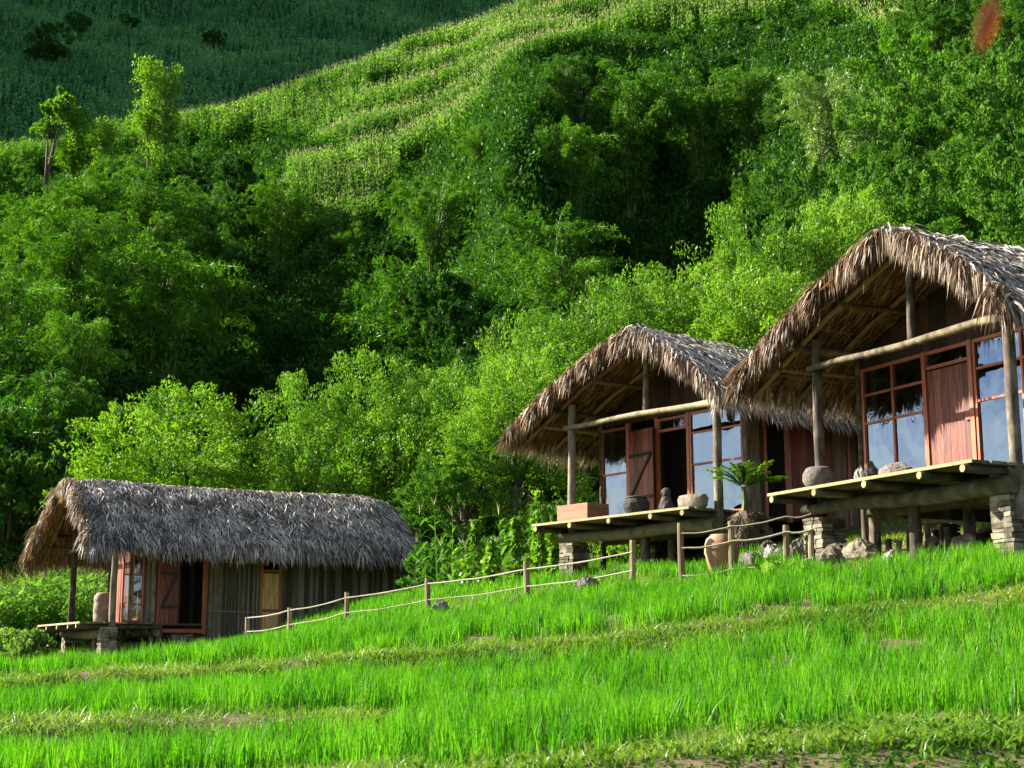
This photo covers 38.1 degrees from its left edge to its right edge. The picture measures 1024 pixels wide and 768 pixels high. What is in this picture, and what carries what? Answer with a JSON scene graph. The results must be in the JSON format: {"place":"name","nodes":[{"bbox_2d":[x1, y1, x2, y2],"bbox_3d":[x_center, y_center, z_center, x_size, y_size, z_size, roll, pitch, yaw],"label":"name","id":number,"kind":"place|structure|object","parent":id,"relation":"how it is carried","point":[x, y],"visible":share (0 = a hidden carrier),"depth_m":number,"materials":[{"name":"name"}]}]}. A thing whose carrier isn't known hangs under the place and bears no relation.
{"place":"outdoors","nodes":[
{"label":"outdoors","id":0,"kind":"place"},
{"bbox_2d":[0,0,544,148],"bbox_3d":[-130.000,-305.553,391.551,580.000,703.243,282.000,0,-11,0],"label":"hillside","id":1,"kind":"structure","parent":0,"point":[168,10],"depth_m":317.68,"materials":[{"name":"plant"}]},
{"bbox_2d":[21,21,76,62],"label":"forest tree","id":2,"kind":"object","parent":1,"relation":"on","point":[38,48],"visible":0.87,"depth_m":291.16,"materials":[{"name":"green plant"}]},
{"bbox_2d":[0,0,987,640],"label":"hillside","id":3,"kind":"structure","parent":0,"point":[470,244],"depth_m":119.87,"materials":[{"name":"plant"}]},
{"bbox_2d":[0,152,35,202],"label":"broadleaf tree","id":4,"kind":"object","parent":3,"relation":"on","point":[5,170],"visible":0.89,"depth_m":152.75,"materials":[{"name":"green plant"}]},
{"bbox_2d":[0,191,69,287],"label":"bamboo clump","id":5,"kind":"object","parent":3,"relation":"on","point":[10,257],"visible":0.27,"depth_m":115.20,"materials":[{"name":"green plant"}]},
{"bbox_2d":[0,375,70,477],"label":"bamboo clump","id":6,"kind":"object","parent":3,"relation":"on","point":[6,415],"visible":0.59,"depth_m":69.70,"materials":[{"name":"green plant"}]},
{"bbox_2d":[0,444,93,578],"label":"forest tree","id":7,"kind":"object","parent":3,"relation":"on","point":[23,481],"visible":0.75,"depth_m":58.07,"materials":[{"name":"green plant"}]},
{"bbox_2d":[0,184,96,283],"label":"bamboo clump","id":8,"kind":"object","parent":3,"relation":"on","point":[33,209],"visible":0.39,"depth_m":107.01,"materials":[{"name":"green plant"}]},
{"bbox_2d":[0,270,100,380],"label":"bamboo clump","id":9,"kind":"object","parent":3,"relation":"on","point":[11,318],"visible":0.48,"depth_m":87.07,"materials":[{"name":"green plant"}]},
{"bbox_2d":[4,361,103,483],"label":"bamboo clump","id":10,"kind":"object","parent":3,"relation":"on","point":[63,395],"visible":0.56,"depth_m":72.90,"materials":[{"name":"green plant"}]},
{"bbox_2d":[0,420,109,568],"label":"forest tree","id":11,"kind":"object","parent":3,"relation":"on","point":[31,445],"visible":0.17,"depth_m":67.10,"materials":[{"name":"green plant"}]},
{"bbox_2d":[29,85,85,194],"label":"sapling tree","id":12,"kind":"object","parent":3,"relation":"on","point":[51,108],"visible":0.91,"depth_m":155.58,"materials":[{"name":"green plant"}]},
{"bbox_2d":[0,204,116,337],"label":"bamboo clump","id":13,"kind":"object","parent":3,"relation":"on","point":[62,254],"visible":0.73,"depth_m":92.52,"materials":[{"name":"green plant"}]},
{"bbox_2d":[47,101,100,191],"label":"slender tree","id":14,"kind":"object","parent":3,"relation":"on","point":[75,150],"visible":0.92,"depth_m":154.35,"materials":[{"name":"green plant"}]},
{"bbox_2d":[12,309,136,427],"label":"bamboo clump","id":15,"kind":"object","parent":3,"relation":"on","point":[73,360],"visible":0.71,"depth_m":78.98,"materials":[{"name":"green plant"}]},
{"bbox_2d":[41,169,130,233],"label":"bamboo clump","id":16,"kind":"object","parent":3,"relation":"on","point":[89,195],"visible":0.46,"depth_m":113.09,"materials":[{"name":"green plant"}]},
{"bbox_2d":[55,210,133,317],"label":"bamboo clump","id":17,"kind":"object","parent":3,"relation":"on","point":[112,228],"visible":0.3,"depth_m":98.39,"materials":[{"name":"green plant"}]},
{"bbox_2d":[84,116,122,183],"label":"slender tree","id":18,"kind":"object","parent":3,"relation":"on","point":[106,129],"visible":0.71,"depth_m":152.68,"materials":[{"name":"green plant"}]},
{"bbox_2d":[84,347,166,411],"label":"forest tree","id":19,"kind":"object","parent":3,"relation":"on","point":[131,382],"visible":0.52,"depth_m":86.43,"materials":[{"name":"green plant"}]},
{"bbox_2d":[85,209,199,303],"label":"bamboo clump","id":20,"kind":"object","parent":3,"relation":"on","point":[130,235],"visible":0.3,"depth_m":107.54,"materials":[{"name":"green plant"}]},
{"bbox_2d":[125,54,168,165],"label":"slender tree","id":21,"kind":"object","parent":3,"relation":"on","point":[149,120],"visible":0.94,"depth_m":157.25,"materials":[{"name":"green plant"}]},
{"bbox_2d":[81,382,217,484],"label":"tree","id":22,"kind":"object","parent":3,"relation":"on","point":[97,409],"visible":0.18,"depth_m":73.32,"materials":[{"name":"green plant"}]},
{"bbox_2d":[89,164,220,285],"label":"bamboo clump","id":23,"kind":"object","parent":3,"relation":"on","point":[167,200],"visible":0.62,"depth_m":115.40,"materials":[{"name":"green plant"}]},
{"bbox_2d":[55,230,261,406],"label":"bamboo clump","id":24,"kind":"object","parent":3,"relation":"on","point":[140,329],"visible":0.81,"depth_m":92.78,"materials":[{"name":"green plant"}]},
{"bbox_2d":[147,62,184,165],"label":"slender tree","id":25,"kind":"object","parent":3,"relation":"on","point":[169,125],"visible":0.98,"depth_m":156.76,"materials":[{"name":"green plant"}]},
{"bbox_2d":[34,374,320,574],"bbox_3d":[-12.302,5.340,56.979,11.701,11.243,9.996,5,-12,-27],"label":"leafy tree","id":26,"kind":"object","parent":3,"relation":"on","point":[223,444],"visible":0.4,"depth_m":55.81,"materials":[{"name":"green plant"}]},
{"bbox_2d":[154,156,221,229],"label":"forest tree","id":27,"kind":"object","parent":3,"relation":"on","point":[178,170],"visible":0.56,"depth_m":134.77,"materials":[{"name":"green plant"}]},
{"bbox_2d":[172,358,228,432],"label":"tree","id":28,"kind":"object","parent":3,"relation":"on","point":[203,377],"visible":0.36,"depth_m":100.40,"materials":[{"name":"green plant"}]},
{"bbox_2d":[176,181,248,259],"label":"bamboo clump","id":29,"kind":"object","parent":3,"relation":"on","point":[221,213],"visible":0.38,"depth_m":124.88,"materials":[{"name":"green plant"}]},
{"bbox_2d":[176,220,253,303],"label":"bamboo clump","id":30,"kind":"object","parent":3,"relation":"on","point":[227,254],"visible":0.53,"depth_m":119.42,"materials":[{"name":"green plant"}]},
{"bbox_2d":[166,263,266,360],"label":"bamboo clump","id":31,"kind":"object","parent":3,"relation":"on","point":[232,303],"visible":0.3,"depth_m":113.31,"materials":[{"name":"green plant"}]},
{"bbox_2d":[208,157,270,230],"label":"forest tree","id":32,"kind":"object","parent":3,"relation":"on","point":[243,168],"visible":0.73,"depth_m":129.77,"materials":[{"name":"green plant"}]},
{"bbox_2d":[207,356,272,422],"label":"forest tree","id":33,"kind":"object","parent":3,"relation":"on","point":[238,373],"visible":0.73,"depth_m":106.44,"materials":[{"name":"green plant"}]},
{"bbox_2d":[235,172,330,279],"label":"bamboo clump","id":34,"kind":"object","parent":3,"relation":"on","point":[283,239],"visible":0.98,"depth_m":123.98,"materials":[{"name":"green plant"}]},
{"bbox_2d":[265,323,315,369],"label":"forest tree","id":35,"kind":"object","parent":3,"relation":"on","point":[287,332],"visible":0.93,"depth_m":112.97,"materials":[{"name":"green plant"}]},
{"bbox_2d":[235,368,396,511],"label":"leafy tree","id":36,"kind":"object","parent":3,"relation":"on","point":[302,423],"visible":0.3,"depth_m":56.21,"materials":[{"name":"green plant"}]},
{"bbox_2d":[302,357,363,418],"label":"forest tree","id":37,"kind":"object","parent":3,"relation":"on","point":[318,374],"visible":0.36,"depth_m":102.69,"materials":[{"name":"green plant"}]},
{"bbox_2d":[257,421,452,541],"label":"leafy tree","id":38,"kind":"object","parent":3,"relation":"on","point":[328,471],"visible":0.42,"depth_m":53.50,"materials":[{"name":"green plant"}]},
{"bbox_2d":[345,233,420,323],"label":"forest tree","id":39,"kind":"object","parent":3,"relation":"on","point":[388,247],"visible":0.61,"depth_m":111.11,"materials":[{"name":"green plant"}]},
{"bbox_2d":[313,344,479,528],"bbox_3d":[-4.404,3.164,56.363,6.673,9.735,6.902,4,-11,-20],"label":"leafy tree","id":40,"kind":"object","parent":3,"relation":"on","point":[392,397],"visible":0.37,"depth_m":56.11,"materials":[{"name":"green plant"}]},
{"bbox_2d":[319,252,485,445],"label":"bamboo clump","id":41,"kind":"object","parent":3,"relation":"on","point":[394,289],"visible":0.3,"depth_m":92.34,"materials":[{"name":"green plant"}]},
{"bbox_2d":[368,175,442,254],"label":"bamboo clump","id":42,"kind":"object","parent":3,"relation":"on","point":[385,209],"visible":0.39,"depth_m":117.49,"materials":[{"name":"green plant"}]},
{"bbox_2d":[390,171,475,275],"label":"bamboo clump","id":43,"kind":"object","parent":3,"relation":"on","point":[443,216],"visible":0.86,"depth_m":107.41,"materials":[{"name":"green plant"}]},
{"bbox_2d":[387,270,493,378],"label":"forest tree","id":44,"kind":"object","parent":3,"relation":"on","point":[448,287],"visible":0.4,"depth_m":88.17,"materials":[{"name":"green plant"}]},
{"bbox_2d":[362,357,560,538],"bbox_3d":[-1.293,3.118,54.071,7.214,8.040,7.118,-7,-12,32],"label":"leafy tree","id":45,"kind":"object","parent":3,"relation":"on","point":[434,390],"visible":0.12,"depth_m":53.69,"materials":[{"name":"green plant"}]},
{"bbox_2d":[422,298,515,377],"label":"forest tree","id":46,"kind":"object","parent":3,"relation":"on","point":[460,316],"visible":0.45,"depth_m":80.89,"materials":[{"name":"green plant"}]},
{"bbox_2d":[0,0,939,275],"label":"maize field","id":47,"kind":"structure","parent":3,"relation":"on","point":[510,54],"depth_m":158.25,"materials":[{"name":"plant"}]},
{"bbox_2d":[0,0,1021,641],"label":"undergrowth","id":48,"kind":"object","parent":3,"relation":"on","point":[504,96],"visible":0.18,"depth_m":124.23,"materials":[{"name":"green plant"}]},
{"bbox_2d":[472,304,614,502],"bbox_3d":[1.258,1.686,56.733,7.813,9.593,6.675,-6,-12,27],"label":"leafy tree","id":49,"kind":"object","parent":3,"relation":"on","point":[515,336],"visible":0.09,"depth_m":56.46,"materials":[{"name":"green plant"}]},
{"bbox_2d":[475,201,637,312],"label":"bamboo clump","id":50,"kind":"object","parent":3,"relation":"on","point":[565,232],"visible":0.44,"depth_m":88.02,"materials":[{"name":"green plant"}]},
{"bbox_2d":[487,246,630,324],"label":"bamboo clump","id":51,"kind":"object","parent":3,"relation":"on","point":[554,291],"visible":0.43,"depth_m":81.36,"materials":[{"name":"green plant"}]},
{"bbox_2d":[536,53,591,135],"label":"bamboo clump","id":52,"kind":"object","parent":3,"relation":"on","point":[551,76],"visible":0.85,"depth_m":126.14,"materials":[{"name":"green plant"}]},
{"bbox_2d":[520,115,626,256],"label":"bamboo clump","id":53,"kind":"object","parent":3,"relation":"on","point":[581,177],"visible":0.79,"depth_m":107.59,"materials":[{"name":"green plant"}]},
{"bbox_2d":[545,51,612,127],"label":"forest tree","id":54,"kind":"object","parent":3,"relation":"on","point":[591,70],"visible":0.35,"depth_m":131.68,"materials":[{"name":"green plant"}]},
{"bbox_2d":[518,274,666,504],"bbox_3d":[3.232,1.230,54.354,6.506,10.019,6.730,-6,-12,29],"label":"leafy tree","id":55,"kind":"object","parent":3,"relation":"on","point":[559,325],"visible":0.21,"depth_m":53.64,"materials":[{"name":"green plant"}]},
{"bbox_2d":[569,58,702,223],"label":"bamboo clump","id":56,"kind":"object","parent":3,"relation":"on","point":[634,135],"visible":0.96,"depth_m":122.82,"materials":[{"name":"green plant"}]},
{"bbox_2d":[558,278,728,485],"bbox_3d":[4.642,1.159,55.815,8.416,10.333,7.190,-5,-12,24],"label":"leafy tree","id":57,"kind":"object","parent":3,"relation":"on","point":[683,319],"visible":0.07,"depth_m":55.22,"materials":[{"name":"green plant"}]},
{"bbox_2d":[590,249,767,345],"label":"leafy tree","id":58,"kind":"object","parent":3,"relation":"on","point":[661,292],"visible":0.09,"depth_m":55.11,"materials":[{"name":"green plant"}]},
{"bbox_2d":[646,65,751,188],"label":"bamboo clump","id":59,"kind":"object","parent":3,"relation":"on","point":[707,118],"visible":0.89,"depth_m":123.15,"materials":[{"name":"green plant"}]},
{"bbox_2d":[676,48,748,111],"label":"forest tree","id":60,"kind":"object","parent":3,"relation":"on","point":[722,58],"visible":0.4,"depth_m":133.33,"materials":[{"name":"green plant"}]},
{"bbox_2d":[689,175,746,233],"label":"forest tree","id":61,"kind":"object","parent":3,"relation":"on","point":[722,184],"visible":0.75,"depth_m":112.90,"materials":[{"name":"green plant"}]},
{"bbox_2d":[651,242,791,337],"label":"leafy tree","id":62,"kind":"object","parent":3,"relation":"on","point":[692,274],"visible":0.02,"depth_m":58.44,"materials":[{"name":"green plant"}]},
{"bbox_2d":[714,170,775,251],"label":"bamboo clump","id":63,"kind":"object","parent":3,"relation":"on","point":[747,196],"visible":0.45,"depth_m":104.95,"materials":[{"name":"green plant"}]},
{"bbox_2d":[710,57,784,152],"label":"bamboo clump","id":64,"kind":"object","parent":3,"relation":"on","point":[745,81],"visible":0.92,"depth_m":121.38,"materials":[{"name":"green plant"}]},
{"bbox_2d":[670,197,837,348],"bbox_3d":[10.174,-1.566,56.076,7.399,11.394,7.653,8,-13,-37],"label":"leafy tree","id":65,"kind":"object","parent":3,"relation":"on","point":[780,258],"visible":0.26,"depth_m":55.93,"materials":[{"name":"green plant"}]},
{"bbox_2d":[730,153,860,286],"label":"broadleaf tree","id":66,"kind":"object","parent":3,"relation":"on","point":[772,177],"visible":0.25,"depth_m":73.27,"materials":[{"name":"green plant"}]},
{"bbox_2d":[772,64,857,181],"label":"pale bamboo clump","id":67,"kind":"object","parent":3,"relation":"on","point":[821,144],"visible":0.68,"depth_m":104.48,"materials":[{"name":"green plant"}]},
{"bbox_2d":[754,182,916,319],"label":"leafy tree","id":68,"kind":"object","parent":3,"relation":"on","point":[841,214],"visible":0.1,"depth_m":57.82,"materials":[{"name":"green plant"}]},
{"bbox_2d":[805,76,888,168],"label":"pale bamboo clump","id":69,"kind":"object","parent":3,"relation":"on","point":[847,143],"visible":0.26,"depth_m":102.51,"materials":[{"name":"green plant"}]},
{"bbox_2d":[801,85,988,223],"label":"broadleaf tree","id":70,"kind":"object","parent":3,"relation":"on","point":[885,138],"visible":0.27,"depth_m":76.75,"materials":[{"name":"green plant"}]},
{"bbox_2d":[819,134,1023,246],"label":"broadleaf tree","id":71,"kind":"object","parent":3,"relation":"on","point":[947,153],"visible":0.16,"depth_m":60.61,"materials":[{"name":"green plant"}]},
{"bbox_2d":[892,0,965,54],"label":"broadleaf tree","id":72,"kind":"object","parent":3,"relation":"on","point":[928,18],"visible":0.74,"depth_m":125.98,"materials":[{"name":"green plant"}]},
{"bbox_2d":[840,21,1021,181],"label":"broadleaf tree","id":73,"kind":"object","parent":3,"relation":"on","point":[913,86],"visible":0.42,"depth_m":79.70,"materials":[{"name":"green plant"}]},
{"bbox_2d":[866,150,1023,248],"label":"broadleaf tree","id":74,"kind":"object","parent":3,"relation":"on","point":[927,201],"visible":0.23,"depth_m":58.70,"materials":[{"name":"green plant"}]},
{"bbox_2d":[907,14,1023,188],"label":"broadleaf tree","id":75,"kind":"object","parent":3,"relation":"on","point":[961,46],"visible":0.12,"depth_m":86.73,"materials":[{"name":"green plant"}]},
{"bbox_2d":[935,52,1023,234],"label":"broadleaf tree","id":76,"kind":"object","parent":3,"relation":"on","point":[951,98],"visible":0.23,"depth_m":69.37,"materials":[{"name":"green plant"}]},
{"bbox_2d":[966,0,1023,59],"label":"broadleaf tree","id":77,"kind":"object","parent":3,"relation":"on","point":[1014,29],"visible":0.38,"depth_m":116.77,"materials":[{"name":"green plant"}]},
{"bbox_2d":[0,517,1023,767],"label":"rice terraces","id":78,"kind":"object","parent":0,"point":[984,533],"visible":0.04,"depth_m":13.51,"materials":[{"name":"plant"}]},
{"bbox_2d":[0,628,58,660],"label":"bush","id":79,"kind":"object","parent":78,"relation":"on","point":[35,641],"visible":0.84,"depth_m":42.11,"materials":[{"name":"green plant"}]},
{"bbox_2d":[0,559,108,647],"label":"bushes","id":80,"kind":"object","parent":78,"relation":"on","point":[33,605],"visible":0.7,"depth_m":46.58,"materials":[{"name":"plant"}]},
{"bbox_2d":[17,477,431,655],"bbox_3d":[-8.658,5.872,44.425,10.941,5.458,8.125,6,-12,-29],"label":"thatched hut","id":81,"kind":"object","parent":78,"relation":"on","point":[178,563],"visible":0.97,"depth_m":42.38,"materials":[{"name":"plant"}]},
{"bbox_2d":[159,555,179,624],"bbox_3d":[-9.500,5.697,41.203,0.526,1.950,0.064,5,-12,-26],"label":"shutter door","id":82,"kind":"structure","parent":81,"relation":"in","point":[170,573],"depth_m":41.18,"materials":[{"name":"wood"}]},
{"bbox_2d":[262,573,278,630],"bbox_3d":[-6.955,6.426,42.661,0.491,1.950,0.035,6,-12,-29],"label":"board door","id":83,"kind":"structure","parent":81,"relation":"in","point":[270,581],"depth_m":42.69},
{"bbox_2d":[395,536,473,589],"bbox_3d":[-1.896,5.098,41.753,2.737,1.692,2.647,0,-11,0],"label":"bush","id":84,"kind":"object","parent":78,"relation":"on","point":[409,561],"visible":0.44,"depth_m":41.46,"materials":[{"name":"green plant"}]},
{"bbox_2d":[245,540,635,635],"bbox_3d":[-2.192,4.635,31.322,0.309,1.925,13.011,9,-14,-41],"label":"rope fence","id":85,"kind":"object","parent":78,"relation":"on","point":[526,569],"visible":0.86,"depth_m":30.36,"materials":[{"name":"wood"}]},
{"bbox_2d":[392,434,533,561],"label":"broadleaf tree","id":86,"kind":"object","parent":78,"relation":"on","point":[453,478],"visible":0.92,"depth_m":47.78,"materials":[{"name":"green plant"}]},
{"bbox_2d":[457,518,487,588],"bbox_3d":[-0.886,4.230,35.813,0.902,1.985,0.888,0,-11,0],"label":"climbing plant","id":87,"kind":"object","parent":78,"relation":"on","point":[474,536],"visible":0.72,"depth_m":35.83,"materials":[{"name":"green plant"}]},
{"bbox_2d":[0,533,1023,767],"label":"rice plants","id":88,"kind":"object","parent":78,"relation":"on","point":[552,703],"visible":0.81,"depth_m":14.99,"materials":[{"name":"plant"}]},
{"bbox_2d":[0,517,1023,767],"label":"bank grass","id":89,"kind":"structure","parent":78,"relation":"on","point":[640,639],"depth_m":16.65,"materials":[{"name":"plant"}]},
{"bbox_2d":[434,343,598,529],"bbox_3d":[0.099,2.405,49.774,5.731,8.084,5.541,1,-11,-4],"label":"leafy tree","id":90,"kind":"object","parent":78,"relation":"on","point":[482,406],"visible":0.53,"depth_m":48.79,"materials":[{"name":"green plant"}]},
{"bbox_2d":[520,490,554,579],"bbox_3d":[0.644,3.566,33.964,0.986,2.313,1.098,5,-11,-23],"label":"climbing plant","id":91,"kind":"object","parent":78,"relation":"on","point":[536,542],"visible":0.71,"depth_m":33.92,"materials":[{"name":"green plant"}]},
{"bbox_2d":[301,709,1023,767],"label":"bank weeds","id":92,"kind":"object","parent":78,"relation":"on","point":[1012,747],"visible":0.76,"depth_m":8.84,"materials":[{"name":"plant"}]},
{"bbox_2d":[491,323,860,576],"bbox_3d":[5.954,2.151,33.951,10.825,5.522,8.071,8,-13,-37],"label":"thatched hut","id":93,"kind":"object","parent":78,"relation":"on","point":[633,410],"visible":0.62,"depth_m":32.22,"materials":[{"name":"plant"}]},
{"bbox_2d":[628,427,654,510],"bbox_3d":[2.824,1.990,32.563,0.062,2.000,0.939,6,-12,-29],"label":"shutter door","id":94,"kind":"structure","parent":93,"relation":"in","point":[640,442],"depth_m":32.55,"materials":[{"name":"wood"}]},
{"bbox_2d":[790,423,832,518],"bbox_3d":[6.275,1.826,31.136,0.994,2.000,0.033,4,-11,-22],"label":"door","id":95,"kind":"structure","parent":93,"relation":"in","point":[802,439],"depth_m":31.12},
{"bbox_2d":[704,534,739,573],"bbox_3d":[3.692,3.017,26.085,0.608,0.740,0.625,0,-11,0],"label":"clay urn","id":96,"kind":"object","parent":78,"relation":"on","point":[716,556],"visible":0.62,"depth_m":25.88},
{"bbox_2d":[677,513,814,578],"bbox_3d":[3.996,2.927,25.478,2.507,1.303,0.157,-6,-12,30],"label":"rope fence","id":97,"kind":"object","parent":78,"relation":"on","point":[731,541],"visible":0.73,"depth_m":25.55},
{"bbox_2d":[705,459,789,553],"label":"potted palm","id":98,"kind":"object","parent":78,"relation":"on","point":[744,516],"visible":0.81,"depth_m":28.21,"materials":[{"name":"green plant"}]},
{"bbox_2d":[687,258,817,349],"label":"leafy tree","id":99,"kind":"object","parent":78,"relation":"on","point":[764,292],"visible":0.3,"depth_m":51.57,"materials":[{"name":"green plant"}]},
{"bbox_2d":[714,222,1023,563],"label":"thatched hut","id":100,"kind":"object","parent":78,"relation":"on","point":[902,343],"visible":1,"depth_m":24.54,"materials":[{"name":"plant"}]},
{"bbox_2d":[860,354,922,466],"bbox_3d":[6.550,0.706,25.370,0.070,2.220,1.640,5,-12,-25],"label":"window","id":101,"kind":"structure","parent":100,"relation":"in","point":[893,389],"depth_m":25.55,"materials":[{"name":"brown wood"}]},
{"bbox_2d":[926,362,972,465],"bbox_3d":[7.116,0.655,24.117,0.067,1.900,1.022,5,-12,-25],"label":"door","id":102,"kind":"structure","parent":100,"relation":"in","point":[947,387],"depth_m":24.15,"materials":[{"name":"wood"}]},
{"bbox_2d":[971,327,1023,459],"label":"window","id":103,"kind":"structure","parent":100,"relation":"in","point":[976,368],"depth_m":23.50,"materials":[{"name":"brown wood"}]},
{"bbox_2d":[927,173,1023,249],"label":"broadleaf tree","id":104,"kind":"object","parent":78,"relation":"on","point":[1015,235],"visible":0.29,"depth_m":50.06,"materials":[{"name":"green plant"}]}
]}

